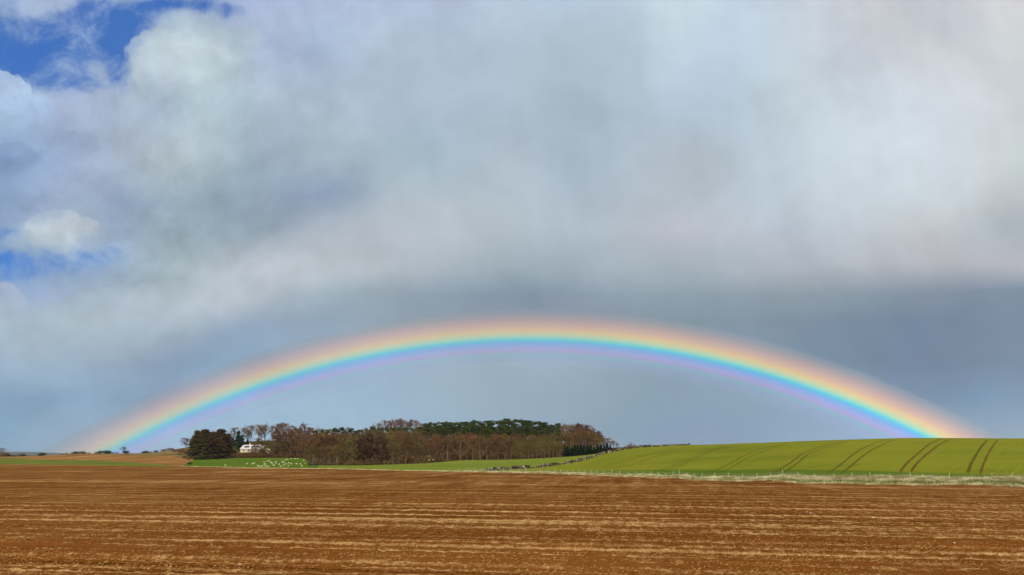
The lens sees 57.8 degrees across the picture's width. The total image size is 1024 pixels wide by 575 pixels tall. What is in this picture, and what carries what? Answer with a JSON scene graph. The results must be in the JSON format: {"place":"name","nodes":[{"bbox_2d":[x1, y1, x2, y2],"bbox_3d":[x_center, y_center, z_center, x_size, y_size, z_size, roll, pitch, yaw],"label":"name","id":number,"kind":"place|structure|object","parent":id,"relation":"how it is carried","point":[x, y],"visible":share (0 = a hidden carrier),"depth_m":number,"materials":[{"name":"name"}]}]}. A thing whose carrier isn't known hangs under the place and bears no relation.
{"place":"outdoors","nodes":[
{"label":"outdoors","id":0,"kind":"place"},
{"bbox_2d":[0,452,64,455],"bbox_3d":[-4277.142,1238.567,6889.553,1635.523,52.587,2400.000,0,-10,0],"label":"distant hill","id":1,"kind":"structure","parent":0,"point":[27,453],"depth_m":6825.45,"materials":[{"name":"brown soil"}]},
{"bbox_2d":[0,458,179,466],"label":"grass strip","id":2,"kind":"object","parent":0,"point":[43,462],"depth_m":542.59,"materials":[{"name":"green plant"}]},
{"bbox_2d":[1,448,189,457],"bbox_3d":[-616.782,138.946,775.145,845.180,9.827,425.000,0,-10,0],"label":"rough ridge","id":3,"kind":"structure","parent":0,"point":[168,453],"depth_m":666.78,"materials":[{"name":"brown soil"}]},
{"bbox_2d":[179,437,189,452],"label":"bare tree","id":4,"kind":"object","parent":3,"relation":"on","point":[186,442],"visible":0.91,"depth_m":640.20,"materials":[{"name":"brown plant"}]},
{"bbox_2d":[0,454,193,465],"bbox_3d":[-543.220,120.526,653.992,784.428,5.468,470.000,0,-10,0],"label":"ploughed slope","id":5,"kind":"structure","parent":0,"point":[170,460],"depth_m":615.01,"materials":[{"name":"soil"}]},
{"bbox_2d":[184,458,317,468],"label":"sheep pasture","id":6,"kind":"structure","parent":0,"point":[235,462],"depth_m":479.12,"materials":[{"name":"green plant"}]},
{"bbox_2d":[301,442,313,459],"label":"bare tree","id":7,"kind":"object","parent":6,"relation":"on","point":[306,453],"visible":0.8,"depth_m":462.79,"materials":[{"name":"brown plant"}]},
{"bbox_2d":[307,445,318,463],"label":"bare tree","id":8,"kind":"object","parent":6,"relation":"on","point":[312,450],"visible":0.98,"depth_m":445.55,"materials":[{"name":"brown plant"}]},
{"bbox_2d":[233,441,629,464],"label":"woodland floor","id":9,"kind":"structure","parent":0,"point":[397,462],"depth_m":539.54,"materials":[{"name":"brown soil"}]},
{"bbox_2d":[186,437,199,458],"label":"conifer tree","id":10,"kind":"object","parent":9,"relation":"on","point":[193,447],"visible":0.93,"depth_m":569.03,"materials":[{"name":"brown plant"}]},
{"bbox_2d":[185,430,207,459],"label":"conifer tree","id":11,"kind":"object","parent":9,"relation":"on","point":[197,433],"visible":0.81,"depth_m":573.57,"materials":[{"name":"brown plant"}]},
{"bbox_2d":[194,434,209,459],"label":"conifer tree","id":12,"kind":"object","parent":9,"relation":"on","point":[203,454],"visible":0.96,"depth_m":572.40,"materials":[{"name":"brown plant"}]},
{"bbox_2d":[201,429,213,443],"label":"conifer tree","id":13,"kind":"object","parent":9,"relation":"on","point":[205,432],"visible":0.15,"depth_m":588.62,"materials":[{"name":"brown plant"}]},
{"bbox_2d":[195,437,220,459],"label":"conifer tree","id":14,"kind":"object","parent":9,"relation":"on","point":[212,446],"visible":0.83,"depth_m":578.59,"materials":[{"name":"brown plant"}]},
{"bbox_2d":[206,431,224,458],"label":"conifer tree","id":15,"kind":"object","parent":9,"relation":"on","point":[215,435],"visible":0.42,"depth_m":589.55,"materials":[{"name":"brown plant"}]},
{"bbox_2d":[213,437,230,458],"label":"conifer tree","id":16,"kind":"object","parent":9,"relation":"on","point":[222,443],"visible":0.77,"depth_m":588.91,"materials":[{"name":"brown plant"}]},
{"bbox_2d":[216,429,231,457],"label":"conifer tree","id":17,"kind":"object","parent":9,"relation":"on","point":[221,433],"visible":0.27,"depth_m":603.23,"materials":[{"name":"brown plant"}]},
{"bbox_2d":[225,433,235,454],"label":"conifer tree","id":18,"kind":"object","parent":9,"relation":"on","point":[229,437],"visible":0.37,"depth_m":612.74,"materials":[{"name":"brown plant"}]},
{"bbox_2d":[229,427,240,437],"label":"bare tree","id":19,"kind":"object","parent":9,"relation":"on","point":[232,432],"visible":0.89,"depth_m":755.59,"materials":[{"name":"brown plant"}]},
{"bbox_2d":[234,431,242,449],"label":"spruce tree","id":20,"kind":"object","parent":9,"relation":"on","point":[238,437],"visible":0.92,"depth_m":680.20,"materials":[{"name":"green plant"}]},
{"bbox_2d":[240,443,265,452],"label":"farmhouse","id":21,"kind":"object","parent":9,"relation":"on","point":[244,448],"visible":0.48,"depth_m":637.11,"materials":[{"name":"white stone"}]},
{"bbox_2d":[252,438,265,452],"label":"bare tree","id":22,"kind":"object","parent":9,"relation":"on","point":[257,444],"visible":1,"depth_m":620.17,"materials":[{"name":"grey plant"}]},
{"bbox_2d":[256,427,266,444],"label":"bare tree","id":23,"kind":"object","parent":9,"relation":"on","point":[259,434],"visible":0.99,"depth_m":727.44,"materials":[{"name":"brown plant"}]},
{"bbox_2d":[265,442,278,454],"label":"bare tree","id":24,"kind":"object","parent":9,"relation":"on","point":[269,447],"visible":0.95,"depth_m":615.73,"materials":[{"name":"brown plant"}]},
{"bbox_2d":[266,433,279,447],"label":"bare tree","id":25,"kind":"object","parent":9,"relation":"on","point":[276,439],"visible":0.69,"depth_m":656.08,"materials":[{"name":"brown plant"}]},
{"bbox_2d":[269,427,282,441],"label":"bare tree","id":26,"kind":"object","parent":9,"relation":"on","point":[277,431],"visible":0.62,"depth_m":734.27,"materials":[{"name":"brown plant"}]},
{"bbox_2d":[273,441,288,453],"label":"bare tree","id":27,"kind":"object","parent":9,"relation":"on","point":[280,444],"visible":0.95,"depth_m":615.03,"materials":[{"name":"brown plant"}]},
{"bbox_2d":[277,431,291,447],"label":"bare tree","id":28,"kind":"object","parent":9,"relation":"on","point":[283,434],"visible":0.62,"depth_m":664.68,"materials":[{"name":"brown plant"}]},
{"bbox_2d":[280,422,290,434],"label":"bare tree","id":29,"kind":"object","parent":9,"relation":"on","point":[285,425],"visible":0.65,"depth_m":749.38,"materials":[{"name":"brown plant"}]},
{"bbox_2d":[282,437,297,453],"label":"bare tree","id":30,"kind":"object","parent":9,"relation":"on","point":[291,439],"visible":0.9,"depth_m":614.61,"materials":[{"name":"brown plant"}]},
{"bbox_2d":[284,430,296,446],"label":"bare tree","id":31,"kind":"object","parent":9,"relation":"on","point":[290,434],"visible":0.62,"depth_m":664.24,"materials":[{"name":"brown plant"}]},
{"bbox_2d":[286,436,305,454],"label":"bare tree","id":32,"kind":"object","parent":9,"relation":"on","point":[298,438],"visible":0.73,"depth_m":614.85,"materials":[{"name":"brown plant"}]},
{"bbox_2d":[307,432,321,459],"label":"bare tree","id":33,"kind":"object","parent":9,"relation":"on","point":[317,434],"visible":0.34,"depth_m":549.69,"materials":[{"name":"brown plant"}]},
{"bbox_2d":[313,435,330,463],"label":"bare tree","id":34,"kind":"object","parent":9,"relation":"on","point":[319,442],"visible":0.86,"depth_m":448.68,"materials":[{"name":"brown plant"}]},
{"bbox_2d":[312,431,335,461],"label":"bare tree","id":35,"kind":"object","parent":9,"relation":"on","point":[327,436],"visible":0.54,"depth_m":453.27,"materials":[{"name":"brown plant"}]},
{"bbox_2d":[324,432,343,462],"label":"bare tree","id":36,"kind":"object","parent":9,"relation":"on","point":[330,438],"visible":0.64,"depth_m":452.88,"materials":[{"name":"brown plant"}]},
{"bbox_2d":[330,445,342,464],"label":"bare tree","id":37,"kind":"object","parent":9,"relation":"on","point":[337,449],"visible":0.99,"depth_m":440.81,"materials":[{"name":"brown plant"}]},
{"bbox_2d":[330,434,348,463],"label":"bare tree","id":38,"kind":"object","parent":9,"relation":"on","point":[337,440],"visible":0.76,"depth_m":449.24,"materials":[{"name":"brown plant"}]},
{"bbox_2d":[342,437,360,461],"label":"bare tree","id":39,"kind":"object","parent":9,"relation":"on","point":[351,444],"visible":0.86,"depth_m":441.20,"materials":[{"name":"brown plant"}]},
{"bbox_2d":[346,446,359,462],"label":"bare tree","id":40,"kind":"object","parent":9,"relation":"on","point":[352,451],"visible":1,"depth_m":437.19,"materials":[{"name":"brown plant"}]},
{"bbox_2d":[353,436,365,463],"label":"bare tree","id":41,"kind":"object","parent":9,"relation":"on","point":[359,442],"visible":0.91,"depth_m":440.57,"materials":[{"name":"brown plant"}]},
{"bbox_2d":[355,429,367,445],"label":"bare tree","id":42,"kind":"object","parent":9,"relation":"on","point":[362,433],"visible":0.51,"depth_m":615.60,"materials":[{"name":"grey plant"}]},
{"bbox_2d":[357,445,371,464],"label":"bare tree","id":43,"kind":"object","parent":9,"relation":"on","point":[365,447],"visible":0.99,"depth_m":436.46,"materials":[{"name":"brown plant"}]},
{"bbox_2d":[361,429,379,464],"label":"bare tree","id":44,"kind":"object","parent":9,"relation":"on","point":[370,440],"visible":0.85,"depth_m":441.65,"materials":[{"name":"brown plant"}]},
{"bbox_2d":[366,444,382,464],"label":"bare tree","id":45,"kind":"object","parent":9,"relation":"on","point":[374,451],"visible":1,"depth_m":436.34,"materials":[{"name":"brown plant"}]},
{"bbox_2d":[376,429,387,445],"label":"bare tree","id":46,"kind":"object","parent":9,"relation":"on","point":[382,434],"visible":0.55,"depth_m":611.66,"materials":[{"name":"brown plant"}]},
{"bbox_2d":[376,446,390,464],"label":"bare tree","id":47,"kind":"object","parent":9,"relation":"on","point":[384,457],"visible":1,"depth_m":436.70,"materials":[{"name":"brown plant"}]},
{"bbox_2d":[376,434,392,463],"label":"bare tree","id":48,"kind":"object","parent":9,"relation":"on","point":[383,441],"visible":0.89,"depth_m":441.01,"materials":[{"name":"brown plant"}]},
{"bbox_2d":[380,420,389,432],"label":"bare tree","id":49,"kind":"object","parent":9,"relation":"on","point":[385,422],"visible":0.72,"depth_m":723.46,"materials":[{"name":"brown plant"}]},
{"bbox_2d":[384,432,397,454],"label":"bare tree","id":50,"kind":"object","parent":9,"relation":"on","point":[392,440],"visible":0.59,"depth_m":508.76,"materials":[{"name":"brown plant"}]},
{"bbox_2d":[386,444,401,463],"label":"bare tree","id":51,"kind":"object","parent":9,"relation":"on","point":[392,450],"visible":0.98,"depth_m":445.52,"materials":[{"name":"brown plant"}]},
{"bbox_2d":[391,418,402,428],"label":"bare tree","id":52,"kind":"object","parent":9,"relation":"on","point":[397,421],"visible":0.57,"depth_m":734.83,"materials":[{"name":"brown plant"}]},
{"bbox_2d":[389,430,406,456],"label":"bare tree","id":53,"kind":"object","parent":9,"relation":"on","point":[398,433],"visible":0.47,"depth_m":519.95,"materials":[{"name":"brown plant"}]},
{"bbox_2d":[392,442,408,463],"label":"bare tree","id":54,"kind":"object","parent":9,"relation":"on","point":[404,456],"visible":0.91,"depth_m":448.50,"materials":[{"name":"brown plant"}]},
{"bbox_2d":[396,417,410,430],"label":"bare tree","id":55,"kind":"object","parent":9,"relation":"on","point":[402,423],"visible":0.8,"depth_m":729.64,"materials":[{"name":"brown plant"}]},
{"bbox_2d":[397,436,415,463],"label":"bare tree","id":56,"kind":"object","parent":9,"relation":"on","point":[407,446],"visible":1,"depth_m":447.37,"materials":[{"name":"brown plant"}]},
{"bbox_2d":[397,430,416,458],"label":"bare tree","id":57,"kind":"object","parent":9,"relation":"on","point":[408,434],"visible":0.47,"depth_m":510.73,"materials":[{"name":"brown plant"}]},
{"bbox_2d":[408,442,422,462],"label":"bare tree","id":58,"kind":"object","parent":9,"relation":"on","point":[415,447],"visible":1,"depth_m":449.15,"materials":[{"name":"brown plant"}]},
{"bbox_2d":[414,435,428,457],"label":"bare tree","id":59,"kind":"object","parent":9,"relation":"on","point":[420,439],"visible":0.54,"depth_m":508.85,"materials":[{"name":"brown plant"}]},
{"bbox_2d":[422,438,437,460],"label":"bare tree","id":60,"kind":"object","parent":9,"relation":"on","point":[429,445],"visible":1,"depth_m":450.76,"materials":[{"name":"brown plant"}]},
{"bbox_2d":[428,432,440,461],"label":"bare tree","id":61,"kind":"object","parent":9,"relation":"on","point":[434,445],"visible":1,"depth_m":450.45,"materials":[{"name":"brown plant"}]},
{"bbox_2d":[436,438,448,458],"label":"bare tree","id":62,"kind":"object","parent":9,"relation":"on","point":[442,445],"visible":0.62,"depth_m":460.36,"materials":[{"name":"brown plant"}]},
{"bbox_2d":[442,435,455,458],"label":"bare tree","id":63,"kind":"object","parent":9,"relation":"on","point":[447,443],"visible":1,"depth_m":453.06,"materials":[{"name":"brown plant"}]},
{"bbox_2d":[445,424,455,434],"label":"pine tree","id":64,"kind":"object","parent":9,"relation":"on","point":[451,427],"visible":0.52,"depth_m":639.37,"materials":[{"name":"green plant"}]},
{"bbox_2d":[448,439,462,459],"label":"bare tree","id":65,"kind":"object","parent":9,"relation":"on","point":[453,442],"visible":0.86,"depth_m":457.79,"materials":[{"name":"brown plant"}]},
{"bbox_2d":[454,433,466,459],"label":"bare tree","id":66,"kind":"object","parent":9,"relation":"on","point":[461,442],"visible":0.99,"depth_m":458.10,"materials":[{"name":"brown plant"}]},
{"bbox_2d":[457,421,470,430],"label":"pine tree","id":67,"kind":"object","parent":9,"relation":"on","point":[465,424],"visible":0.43,"depth_m":661.39,"materials":[{"name":"green plant"}]},
{"bbox_2d":[461,438,471,459],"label":"bare tree","id":68,"kind":"object","parent":9,"relation":"on","point":[466,452],"visible":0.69,"depth_m":463.51,"materials":[{"name":"brown plant"}]},
{"bbox_2d":[465,434,481,459],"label":"bare tree","id":69,"kind":"object","parent":9,"relation":"on","point":[471,440],"visible":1,"depth_m":457.68,"materials":[{"name":"brown plant"}]},
{"bbox_2d":[470,420,479,431],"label":"pine tree","id":70,"kind":"object","parent":9,"relation":"on","point":[473,422],"visible":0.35,"depth_m":669.01,"materials":[{"name":"green plant"}]},
{"bbox_2d":[474,434,486,459],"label":"bare tree","id":71,"kind":"object","parent":9,"relation":"on","point":[480,438],"visible":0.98,"depth_m":459.22,"materials":[{"name":"brown plant"}]},
{"bbox_2d":[478,429,489,443],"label":"pine tree","id":72,"kind":"object","parent":9,"relation":"on","point":[485,431],"visible":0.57,"depth_m":605.57,"materials":[{"name":"green plant"}]},
{"bbox_2d":[480,438,493,459],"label":"bare tree","id":73,"kind":"object","parent":9,"relation":"on","point":[487,441],"visible":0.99,"depth_m":457.78,"materials":[{"name":"brown plant"}]},
{"bbox_2d":[485,420,495,431],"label":"pine tree","id":74,"kind":"object","parent":9,"relation":"on","point":[491,423],"visible":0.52,"depth_m":678.81,"materials":[{"name":"green plant"}]},
{"bbox_2d":[485,436,500,458],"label":"bare tree","id":75,"kind":"object","parent":9,"relation":"on","point":[493,441],"visible":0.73,"depth_m":465.14,"materials":[{"name":"brown plant"}]},
{"bbox_2d":[491,437,503,458],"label":"bare tree","id":76,"kind":"object","parent":9,"relation":"on","point":[498,446],"visible":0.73,"depth_m":466.99,"materials":[{"name":"brown plant"}]},
{"bbox_2d":[497,433,509,449],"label":"bare tree","id":77,"kind":"object","parent":9,"relation":"on","point":[505,436],"visible":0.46,"depth_m":532.42,"materials":[{"name":"brown plant"}]},
{"bbox_2d":[498,439,511,458],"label":"bare tree","id":78,"kind":"object","parent":9,"relation":"on","point":[502,444],"visible":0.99,"depth_m":460.50,"materials":[{"name":"brown plant"}]},
{"bbox_2d":[505,438,516,458],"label":"bare tree","id":79,"kind":"object","parent":9,"relation":"on","point":[510,440],"visible":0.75,"depth_m":460.04,"materials":[{"name":"brown plant"}]},
{"bbox_2d":[512,419,521,431],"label":"pine tree","id":80,"kind":"object","parent":9,"relation":"on","point":[516,421],"visible":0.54,"depth_m":680.98,"materials":[{"name":"green plant"}]},
{"bbox_2d":[512,437,526,458],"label":"bare tree","id":81,"kind":"object","parent":9,"relation":"on","point":[517,440],"visible":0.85,"depth_m":454.05,"materials":[{"name":"brown plant"}]},
{"bbox_2d":[521,441,528,458],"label":"bare tree","id":82,"kind":"object","parent":9,"relation":"on","point":[524,443],"visible":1,"depth_m":448.85,"materials":[{"name":"brown plant"}]},
{"bbox_2d":[524,434,539,445],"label":"bare tree","id":83,"kind":"object","parent":9,"relation":"on","point":[532,438],"visible":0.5,"depth_m":529.24,"materials":[{"name":"brown plant"}]},
{"bbox_2d":[548,433,559,447],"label":"bare tree","id":84,"kind":"object","parent":9,"relation":"on","point":[556,436],"visible":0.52,"depth_m":533.53,"materials":[{"name":"brown plant"}]},
{"bbox_2d":[558,433,569,450],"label":"bare tree","id":85,"kind":"object","parent":9,"relation":"on","point":[564,437],"visible":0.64,"depth_m":479.35,"materials":[{"name":"brown plant"}]},
{"bbox_2d":[559,424,569,444],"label":"bare tree","id":86,"kind":"object","parent":9,"relation":"on","point":[564,427],"visible":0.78,"depth_m":547.81,"materials":[{"name":"brown plant"}]},
{"bbox_2d":[565,433,577,447],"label":"bare tree","id":87,"kind":"object","parent":9,"relation":"on","point":[570,435],"visible":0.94,"depth_m":479.80,"materials":[{"name":"brown plant"}]},
{"bbox_2d":[572,433,586,446],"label":"bare tree","id":88,"kind":"object","parent":9,"relation":"on","point":[577,437],"visible":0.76,"depth_m":477.52,"materials":[{"name":"brown plant"}]},
{"bbox_2d":[573,423,589,440],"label":"bare tree","id":89,"kind":"object","parent":9,"relation":"on","point":[580,425],"visible":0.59,"depth_m":554.59,"materials":[{"name":"brown plant"}]},
{"bbox_2d":[318,446,642,470],"bbox_3d":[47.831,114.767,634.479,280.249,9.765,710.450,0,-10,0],"label":"meadow","id":90,"kind":"structure","parent":0,"point":[463,465],"depth_m":382.37,"materials":[{"name":"green plant"}]},
{"bbox_2d":[486,444,687,470],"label":"stone wall","id":91,"kind":"structure","parent":90,"relation":"on","point":[548,464],"depth_m":353.31,"materials":[{"name":"grey stone"}]},
{"bbox_2d":[0,464,1023,574],"bbox_3d":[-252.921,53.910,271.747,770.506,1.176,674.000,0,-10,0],"label":"ploughed field","id":92,"kind":"structure","parent":0,"point":[49,480],"depth_m":72.12,"materials":[{"name":"soil"}]},
{"bbox_2d":[180,466,480,471],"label":"dry verge grass","id":93,"kind":"structure","parent":92,"relation":"on","point":[342,468],"depth_m":330.05,"materials":[{"name":"beige plant"}]},
{"bbox_2d":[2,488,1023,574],"bbox_3d":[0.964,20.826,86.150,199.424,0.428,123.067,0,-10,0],"label":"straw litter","id":94,"kind":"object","parent":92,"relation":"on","point":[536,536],"visible":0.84,"depth_m":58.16,"materials":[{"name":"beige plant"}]},
{"bbox_2d":[0,0,1023,453],"label":"sky","id":95,"kind":"structure","parent":0,"point":[196,196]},
{"bbox_2d":[497,445,689,475],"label":"crop field","id":96,"kind":"structure","parent":0,"point":[654,464],"depth_m":303.63,"materials":[{"name":"green plant"}]},
{"bbox_2d":[294,468,1023,485],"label":"grass verge","id":97,"kind":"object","parent":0,"point":[682,478],"depth_m":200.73,"materials":[{"name":"plant"}]},
{"bbox_2d":[458,467,1021,478],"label":"wire fence","id":98,"kind":"object","parent":97,"relation":"on","point":[742,474],"visible":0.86,"depth_m":187.16,"materials":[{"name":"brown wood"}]},
{"bbox_2d":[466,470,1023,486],"bbox_3d":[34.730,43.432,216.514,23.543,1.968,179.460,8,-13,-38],"label":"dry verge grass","id":99,"kind":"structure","parent":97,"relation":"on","point":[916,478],"depth_m":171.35,"materials":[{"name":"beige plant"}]},
{"bbox_2d":[689,438,1023,477],"bbox_3d":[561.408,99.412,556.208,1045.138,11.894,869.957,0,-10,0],"label":"crop field crest","id":100,"kind":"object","parent":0,"point":[953,457],"visible":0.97,"depth_m":251.80,"materials":[{"name":"green plant"}]},
{"bbox_2d":[589,440,987,473],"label":"tyre tracks","id":101,"kind":"object","parent":100,"relation":"on","point":[971,462],"visible":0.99,"depth_m":261.34,"materials":[{"name":"green plant"}]},
{"bbox_2d":[767,438,997,474],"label":"tyre tracks","id":102,"kind":"object","parent":100,"relation":"on","point":[919,460],"visible":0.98,"depth_m":239.06,"materials":[{"name":"green plant"}]},
{"label":"ground","id":103,"kind":"structure","parent":0,"visible":0},
{"bbox_2d":[98,320,991,451],"bbox_3d":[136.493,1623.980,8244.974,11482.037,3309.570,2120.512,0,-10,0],"label":"rainbow","id":104,"kind":"object","parent":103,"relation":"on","point":[887,410],"visible":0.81,"depth_m":9220.10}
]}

